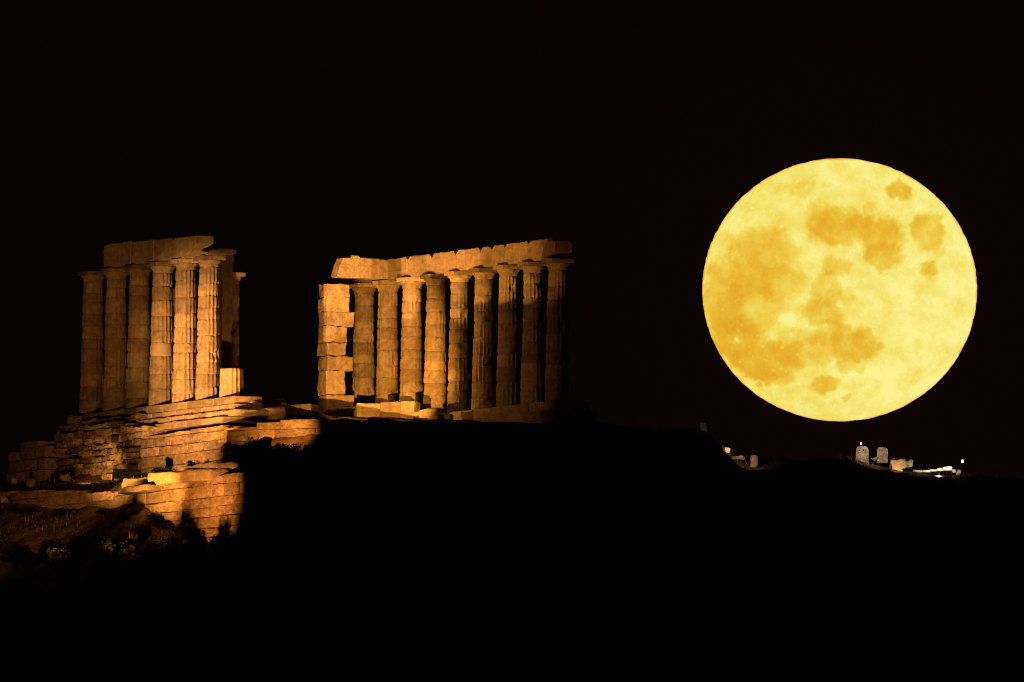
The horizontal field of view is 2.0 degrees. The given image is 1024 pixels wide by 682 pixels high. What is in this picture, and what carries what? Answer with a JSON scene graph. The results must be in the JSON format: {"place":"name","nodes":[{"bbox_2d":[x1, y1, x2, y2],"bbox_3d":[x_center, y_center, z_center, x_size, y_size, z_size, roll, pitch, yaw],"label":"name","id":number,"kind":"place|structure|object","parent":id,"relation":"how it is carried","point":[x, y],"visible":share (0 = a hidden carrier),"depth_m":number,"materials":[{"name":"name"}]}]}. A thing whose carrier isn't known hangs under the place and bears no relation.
{"place":"outdoors","nodes":[
{"label":"outdoors","id":0,"kind":"place"},
{"bbox_2d":[219,368,243,396],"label":"column","id":1,"kind":"structure","parent":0,"point":[231,381],"depth_m":1251.54,"materials":[{"name":"stone"}]},
{"bbox_2d":[0,404,1023,681],"bbox_3d":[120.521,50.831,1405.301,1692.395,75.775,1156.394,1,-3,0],"label":"hillside","id":2,"kind":"structure","parent":0,"point":[378,618],"depth_m":1228.86,"materials":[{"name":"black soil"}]},
{"bbox_2d":[1,497,8,502],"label":"boulder","id":3,"kind":"object","parent":2,"relation":"on","point":[4,499],"visible":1,"depth_m":1255.66,"materials":[{"name":"stone"}]},
{"bbox_2d":[11,478,16,483],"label":"boulder","id":4,"kind":"object","parent":2,"relation":"on","point":[13,480],"visible":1,"depth_m":1260.47,"materials":[{"name":"stone"}]},
{"bbox_2d":[0,540,37,576],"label":"bush","id":5,"kind":"object","parent":2,"relation":"on","point":[18,556],"visible":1,"depth_m":1240.86,"materials":[{"name":"green plant"}]},
{"bbox_2d":[9,507,40,515],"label":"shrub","id":6,"kind":"object","parent":2,"relation":"on","point":[24,510],"visible":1,"depth_m":1252.74,"materials":[{"name":"green plant"}]},
{"bbox_2d":[26,479,35,486],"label":"boulder","id":7,"kind":"object","parent":2,"relation":"on","point":[29,482],"visible":1,"depth_m":1258.72,"materials":[{"name":"stone"}]},
{"bbox_2d":[6,441,72,484],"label":"block wall","id":8,"kind":"structure","parent":2,"relation":"on","point":[35,460],"depth_m":1265.60,"materials":[{"name":"stone"}]},
{"bbox_2d":[39,539,67,559],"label":"shrub","id":9,"kind":"object","parent":2,"relation":"on","point":[44,548],"visible":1,"depth_m":1241.86,"materials":[{"name":"green plant"}]},
{"bbox_2d":[0,490,117,509],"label":"retaining wall","id":10,"kind":"structure","parent":2,"relation":"on","point":[69,499],"depth_m":1251.52,"materials":[{"name":"stone"}]},
{"bbox_2d":[51,508,71,516],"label":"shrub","id":11,"kind":"object","parent":2,"relation":"on","point":[59,512],"visible":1,"depth_m":1249.06,"materials":[{"name":"green plant"}]},
{"bbox_2d":[43,546,85,576],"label":"shrub","id":12,"kind":"object","parent":2,"relation":"on","point":[58,558],"visible":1,"depth_m":1236.68,"materials":[{"name":"green plant"}]},
{"bbox_2d":[61,474,70,481],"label":"boulder","id":13,"kind":"object","parent":2,"relation":"on","point":[64,477],"visible":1,"depth_m":1259.50,"materials":[{"name":"stone"}]},
{"bbox_2d":[62,467,74,477],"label":"shrub","id":14,"kind":"object","parent":2,"relation":"on","point":[66,471],"visible":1,"depth_m":1261.21,"materials":[{"name":"green plant"}]},
{"bbox_2d":[66,534,96,555],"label":"shrub","id":15,"kind":"object","parent":2,"relation":"on","point":[84,544],"visible":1,"depth_m":1239.99,"materials":[{"name":"green plant"}]},
{"bbox_2d":[95,508,110,515],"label":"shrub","id":16,"kind":"object","parent":2,"relation":"on","point":[102,511],"visible":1,"depth_m":1246.20,"materials":[{"name":"green plant"}]},
{"bbox_2d":[53,421,175,480],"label":"rubble wall","id":17,"kind":"structure","parent":2,"relation":"on","point":[104,450],"depth_m":1259.56,"materials":[{"name":"stone"}]},
{"bbox_2d":[57,413,147,433],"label":"rubble wall","id":18,"kind":"structure","parent":17,"relation":"on","point":[139,418],"depth_m":1262.11,"materials":[{"name":"stone"}]},
{"bbox_2d":[67,415,83,424],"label":"boulder","id":19,"kind":"object","parent":18,"relation":"on","point":[73,419],"visible":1,"depth_m":1264.70,"materials":[{"name":"stone"}]},
{"bbox_2d":[90,538,138,576],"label":"shrub","id":20,"kind":"object","parent":2,"relation":"on","point":[119,553],"visible":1,"depth_m":1232.66,"materials":[{"name":"green plant"}]},
{"bbox_2d":[112,469,127,482],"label":"floodlight","id":21,"kind":"object","parent":2,"relation":"on","point":[119,473],"visible":1,"depth_m":1248.90,"materials":[{"name":"black metal"}]},
{"bbox_2d":[117,508,139,517],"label":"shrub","id":22,"kind":"object","parent":2,"relation":"on","point":[127,513],"visible":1,"depth_m":1242.78,"materials":[{"name":"green plant"}]},
{"bbox_2d":[122,538,138,556],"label":"shrub","id":23,"kind":"object","parent":2,"relation":"on","point":[131,542],"visible":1,"depth_m":1234.84,"materials":[{"name":"green plant"}]},
{"bbox_2d":[132,521,151,544],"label":"shrub","id":24,"kind":"object","parent":2,"relation":"on","point":[145,530],"visible":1,"depth_m":1237.33,"materials":[{"name":"green plant"}]},
{"bbox_2d":[147,513,158,520],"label":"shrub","id":25,"kind":"object","parent":2,"relation":"on","point":[154,517],"visible":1,"depth_m":1242.05,"materials":[{"name":"black plant"}]},
{"bbox_2d":[150,466,173,472],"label":"shrub","id":26,"kind":"object","parent":2,"relation":"on","point":[160,469],"visible":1,"depth_m":1248.29,"materials":[{"name":"green plant"}]},
{"bbox_2d":[65,396,268,432],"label":"temple platform","id":27,"kind":"structure","parent":2,"relation":"on","point":[211,412],"depth_m":1252.76,"materials":[{"name":"stone"}]},
{"bbox_2d":[77,271,105,413],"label":"doric column","id":28,"kind":"structure","parent":27,"relation":"on","point":[92,371],"depth_m":1265.64,"materials":[{"name":"stone"}]},
{"bbox_2d":[100,267,128,411],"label":"doric column","id":29,"kind":"structure","parent":27,"relation":"on","point":[115,367],"depth_m":1263.34,"materials":[{"name":"stone"}]},
{"bbox_2d":[104,241,133,267],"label":"architrave block","id":30,"kind":"structure","parent":29,"relation":"on","point":[117,255],"depth_m":1262.73,"materials":[{"name":"stone"}]},
{"bbox_2d":[123,264,151,408],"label":"doric column","id":31,"kind":"structure","parent":27,"relation":"on","point":[137,368],"depth_m":1261.01,"materials":[{"name":"stone"}]},
{"bbox_2d":[147,261,174,405],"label":"doric column","id":32,"kind":"structure","parent":27,"relation":"on","point":[161,369],"depth_m":1258.70,"materials":[{"name":"stone"}]},
{"bbox_2d":[131,239,155,264],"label":"architrave block","id":33,"kind":"structure","parent":32,"relation":"on","point":[142,252],"depth_m":1260.26,"materials":[{"name":"stone"}]},
{"bbox_2d":[154,237,176,261],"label":"architrave block","id":34,"kind":"structure","parent":32,"relation":"on","point":[165,249],"depth_m":1257.97,"materials":[{"name":"stone"}]},
{"bbox_2d":[170,258,198,402],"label":"doric column","id":35,"kind":"structure","parent":27,"relation":"on","point":[184,359],"depth_m":1256.40,"materials":[{"name":"stone"}]},
{"bbox_2d":[177,236,213,258],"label":"architrave block","id":36,"kind":"structure","parent":35,"relation":"on","point":[189,247],"depth_m":1255.59,"materials":[{"name":"stone"}]},
{"bbox_2d":[193,255,225,399],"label":"doric column","id":37,"kind":"structure","parent":27,"relation":"on","point":[207,382],"depth_m":1254.10,"materials":[{"name":"stone"}]},
{"bbox_2d":[202,249,235,255],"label":"stone block","id":38,"kind":"structure","parent":37,"relation":"on","point":[218,252],"depth_m":1252.93,"materials":[{"name":"stone"}]},
{"bbox_2d":[218,248,233,368],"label":"pier fragment","id":39,"kind":"object","parent":27,"relation":"on","point":[225,308],"visible":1,"depth_m":1255.51,"materials":[{"name":"stone"}]},
{"bbox_2d":[229,272,245,368],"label":"doric column","id":40,"kind":"structure","parent":27,"relation":"on","point":[235,335],"depth_m":1265.49,"materials":[{"name":"stone"}]},
{"bbox_2d":[155,531,179,550],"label":"shrub","id":41,"kind":"object","parent":2,"relation":"on","point":[171,539],"visible":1,"depth_m":1232.59,"materials":[{"name":"green plant"}]},
{"bbox_2d":[172,288,175,356],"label":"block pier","id":42,"kind":"structure","parent":2,"relation":"on","point":[173,300],"depth_m":1264.25,"materials":[{"name":"stone"}]},
{"bbox_2d":[181,526,207,546],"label":"shrub","id":43,"kind":"object","parent":2,"relation":"on","point":[200,539],"visible":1,"depth_m":1231.81,"materials":[{"name":"black plant"}]},
{"bbox_2d":[140,425,256,473],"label":"retaining wall","id":44,"kind":"structure","parent":2,"relation":"on","point":[177,450],"depth_m":1251.49,"materials":[{"name":"stone"}]},
{"bbox_2d":[112,470,308,544],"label":"retaining wall","id":45,"kind":"structure","parent":2,"relation":"on","point":[211,508],"depth_m":1235.12,"materials":[{"name":"stone"}]},
{"bbox_2d":[118,484,164,494],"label":"capping slab","id":46,"kind":"structure","parent":45,"relation":"on","point":[144,488],"depth_m":1242.26,"materials":[{"name":"stone"}]},
{"bbox_2d":[121,477,147,487],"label":"boulder","id":47,"kind":"object","parent":46,"relation":"on","point":[126,482],"visible":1,"depth_m":1244.38,"materials":[{"name":"stone"}]},
{"bbox_2d":[148,468,230,485],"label":"capping slab","id":48,"kind":"structure","parent":45,"relation":"on","point":[185,476],"depth_m":1238.33,"materials":[{"name":"stone"}]},
{"bbox_2d":[181,462,237,470],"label":"capping slab","id":49,"kind":"structure","parent":48,"relation":"on","point":[228,465],"depth_m":1236.73,"materials":[{"name":"stone"}]},
{"bbox_2d":[208,533,227,555],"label":"shrub","id":50,"kind":"object","parent":2,"relation":"on","point":[217,542],"visible":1,"depth_m":1229.91,"materials":[{"name":"black plant"}]},
{"bbox_2d":[220,442,245,462],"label":"shrub","id":51,"kind":"object","parent":2,"relation":"on","point":[229,448],"visible":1,"depth_m":1239.06,"materials":[{"name":"black plant"}]},
{"bbox_2d":[244,437,265,461],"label":"shrub","id":52,"kind":"object","parent":2,"relation":"on","point":[253,450],"visible":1,"depth_m":1238.52,"materials":[{"name":"black plant"}]},
{"bbox_2d":[249,400,276,421],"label":"stone block","id":53,"kind":"structure","parent":2,"relation":"on","point":[257,405],"depth_m":1250.17,"materials":[{"name":"stone"}]},
{"bbox_2d":[260,437,271,449],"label":"boulder","id":54,"kind":"object","parent":2,"relation":"on","point":[267,441],"visible":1,"depth_m":1239.10,"materials":[{"name":"stone"}]},
{"bbox_2d":[262,399,286,403],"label":"stone block","id":55,"kind":"structure","parent":2,"relation":"on","point":[277,401],"depth_m":1254.60,"materials":[{"name":"stone"}]},
{"bbox_2d":[258,406,297,421],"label":"stone block","id":56,"kind":"structure","parent":2,"relation":"on","point":[282,412],"depth_m":1249.41,"materials":[{"name":"stone"}]},
{"bbox_2d":[272,441,301,461],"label":"shrub","id":57,"kind":"object","parent":2,"relation":"on","point":[280,449],"visible":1,"depth_m":1237.57,"materials":[{"name":"black plant"}]},
{"bbox_2d":[224,419,360,456],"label":"terrace wall","id":58,"kind":"structure","parent":2,"relation":"on","point":[338,429],"depth_m":1244.84,"materials":[{"name":"stone"}]},
{"bbox_2d":[291,404,318,410],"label":"stone block","id":59,"kind":"structure","parent":2,"relation":"on","point":[311,407],"depth_m":1263.63,"materials":[{"name":"stone"}]},
{"bbox_2d":[299,444,321,461],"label":"shrub","id":60,"kind":"object","parent":2,"relation":"on","point":[308,452],"visible":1,"depth_m":1237.67,"materials":[{"name":"black plant"}]},
{"bbox_2d":[317,283,354,414],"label":"block pier","id":61,"kind":"structure","parent":2,"relation":"on","point":[336,321],"depth_m":1267.25,"materials":[{"name":"stone"}]},
{"bbox_2d":[419,408,443,419],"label":"foundation stone","id":62,"kind":"object","parent":2,"relation":"on","point":[432,413],"visible":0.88,"depth_m":1258.54,"materials":[{"name":"stone"}]},
{"bbox_2d":[420,274,448,412],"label":"doric column","id":63,"kind":"structure","parent":62,"relation":"on","point":[434,378],"depth_m":1263.89,"materials":[{"name":"stone"}]},
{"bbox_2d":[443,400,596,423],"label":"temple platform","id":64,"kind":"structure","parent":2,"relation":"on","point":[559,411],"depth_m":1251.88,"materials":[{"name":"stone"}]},
{"bbox_2d":[337,406,356,416],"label":"foundation stone","id":65,"kind":"object","parent":64,"relation":"on","point":[350,411],"visible":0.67,"depth_m":1266.16,"materials":[{"name":"stone"}]},
{"bbox_2d":[357,403,379,416],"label":"foundation stone","id":66,"kind":"object","parent":64,"relation":"on","point":[368,409],"visible":0.66,"depth_m":1264.32,"materials":[{"name":"stone"}]},
{"bbox_2d":[348,283,376,405],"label":"doric column","id":67,"kind":"structure","parent":66,"relation":"on","point":[363,376],"depth_m":1270.99,"materials":[{"name":"stone"}]},
{"bbox_2d":[353,279,376,282],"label":"stone block","id":68,"kind":"structure","parent":67,"relation":"on","point":[361,281],"depth_m":1270.98,"materials":[{"name":"stone"}]},
{"bbox_2d":[379,401,400,417],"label":"foundation stone","id":69,"kind":"object","parent":64,"relation":"on","point":[390,409],"visible":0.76,"depth_m":1262.34,"materials":[{"name":"stone"}]},
{"bbox_2d":[372,280,400,403],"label":"doric column","id":70,"kind":"structure","parent":69,"relation":"on","point":[387,365],"depth_m":1268.63,"materials":[{"name":"stone"}]},
{"bbox_2d":[331,255,387,279],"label":"architrave block","id":71,"kind":"structure","parent":70,"relation":"on","point":[352,267],"depth_m":1268.11,"materials":[{"name":"stone"}]},
{"bbox_2d":[400,401,420,418],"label":"foundation stone","id":72,"kind":"object","parent":64,"relation":"on","point":[408,409],"visible":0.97,"depth_m":1260.50,"materials":[{"name":"stone"}]},
{"bbox_2d":[396,277,424,409],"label":"doric column","id":73,"kind":"structure","parent":72,"relation":"on","point":[411,387],"depth_m":1266.26,"materials":[{"name":"stone"}]},
{"bbox_2d":[386,257,408,279],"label":"architrave block","id":74,"kind":"structure","parent":73,"relation":"on","point":[397,267],"depth_m":1267.62,"materials":[{"name":"stone"}]},
{"bbox_2d":[407,254,433,276],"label":"architrave block","id":75,"kind":"structure","parent":73,"relation":"on","point":[418,265],"depth_m":1265.47,"materials":[{"name":"stone"}]},
{"bbox_2d":[413,411,418,418],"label":"stone block","id":76,"kind":"structure","parent":64,"relation":"on","point":[416,414],"depth_m":1260.24,"materials":[{"name":"stone"}]},
{"bbox_2d":[444,271,473,412],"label":"doric column","id":77,"kind":"structure","parent":64,"relation":"on","point":[459,384],"depth_m":1261.53,"materials":[{"name":"stone"}]},
{"bbox_2d":[431,251,457,273],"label":"architrave block","id":78,"kind":"structure","parent":77,"relation":"on","point":[442,262],"depth_m":1263.10,"materials":[{"name":"stone"}]},
{"bbox_2d":[456,247,481,270],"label":"architrave block","id":79,"kind":"structure","parent":77,"relation":"on","point":[467,259],"depth_m":1260.74,"materials":[{"name":"stone"}]},
{"bbox_2d":[469,268,497,409],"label":"doric column","id":80,"kind":"structure","parent":64,"relation":"on","point":[483,378],"depth_m":1259.16,"materials":[{"name":"stone"}]},
{"bbox_2d":[493,264,522,406],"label":"doric column","id":81,"kind":"structure","parent":64,"relation":"on","point":[508,378],"depth_m":1256.80,"materials":[{"name":"stone"}]},
{"bbox_2d":[480,244,506,267],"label":"architrave block","id":82,"kind":"structure","parent":81,"relation":"on","point":[491,256],"depth_m":1258.41,"materials":[{"name":"stone"}]},
{"bbox_2d":[504,241,530,264],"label":"architrave block","id":83,"kind":"structure","parent":81,"relation":"on","point":[515,253],"depth_m":1256.04,"materials":[{"name":"stone"}]},
{"bbox_2d":[517,261,546,403],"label":"doric column","id":84,"kind":"structure","parent":64,"relation":"on","point":[532,388],"depth_m":1254.43,"materials":[{"name":"stone"}]},
{"bbox_2d":[529,238,556,261],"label":"architrave block","id":85,"kind":"structure","parent":84,"relation":"on","point":[536,247],"depth_m":1254.06,"materials":[{"name":"stone"}]},
{"bbox_2d":[542,258,574,400],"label":"doric column","id":86,"kind":"structure","parent":64,"relation":"on","point":[556,374],"depth_m":1252.08,"materials":[{"name":"stone"}]},
{"bbox_2d":[699,421,706,431],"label":"stone block","id":87,"kind":"structure","parent":2,"relation":"on","point":[702,426],"depth_m":1242.14,"materials":[{"name":"stone"}]},
{"bbox_2d":[730,455,744,459],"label":"stone block","id":88,"kind":"structure","parent":2,"relation":"on","point":[741,457],"depth_m":1242.06,"materials":[{"name":"stone"}]},
{"bbox_2d":[750,455,757,466],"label":"column drum","id":89,"kind":"object","parent":2,"relation":"on","point":[753,460],"depth_m":1242.06,"materials":[{"name":"stone"}]},
{"bbox_2d":[856,446,868,462],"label":"upright stone","id":90,"kind":"object","parent":2,"relation":"on","point":[862,453],"visible":1,"depth_m":1242.22,"materials":[{"name":"beige stone"}]},
{"bbox_2d":[877,447,887,462],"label":"upright stone","id":91,"kind":"object","parent":2,"relation":"on","point":[882,453],"visible":1,"depth_m":1242.22,"materials":[{"name":"grey stone"}]},
{"bbox_2d":[889,458,906,470],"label":"boulder","id":92,"kind":"object","parent":2,"relation":"on","point":[900,464],"visible":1,"depth_m":1241.97,"materials":[{"name":"stone"}]},
{"bbox_2d":[906,459,912,468],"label":"boulder","id":93,"kind":"object","parent":2,"relation":"on","point":[909,463],"visible":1,"depth_m":1242.46,"materials":[{"name":"stone"}]},
{"bbox_2d":[913,466,955,472],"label":"rock ledge","id":94,"kind":"object","parent":2,"relation":"on","point":[948,468],"visible":1,"depth_m":1241.95,"materials":[{"name":"stone"}]},
{"bbox_2d":[956,469,962,474],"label":"boulder","id":95,"kind":"object","parent":2,"relation":"on","point":[960,472],"visible":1,"depth_m":1242.05,"materials":[{"name":"stone"}]},
{"bbox_2d":[0,0,1023,479],"label":"sky","id":96,"kind":"structure","parent":0,"point":[301,137],"materials":[{"name":"black"}]},
{"bbox_2d":[542,240,571,257],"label":"stone block","id":97,"kind":"structure","parent":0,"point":[556,248],"depth_m":1252.29,"materials":[{"name":"stone"}]},
{"bbox_2d":[702,158,976,420],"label":"moon","id":98,"kind":"object","parent":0,"point":[839,289],"visible":1,"depth_m":29900.02,"materials":[{"name":"yellow"}]}
]}

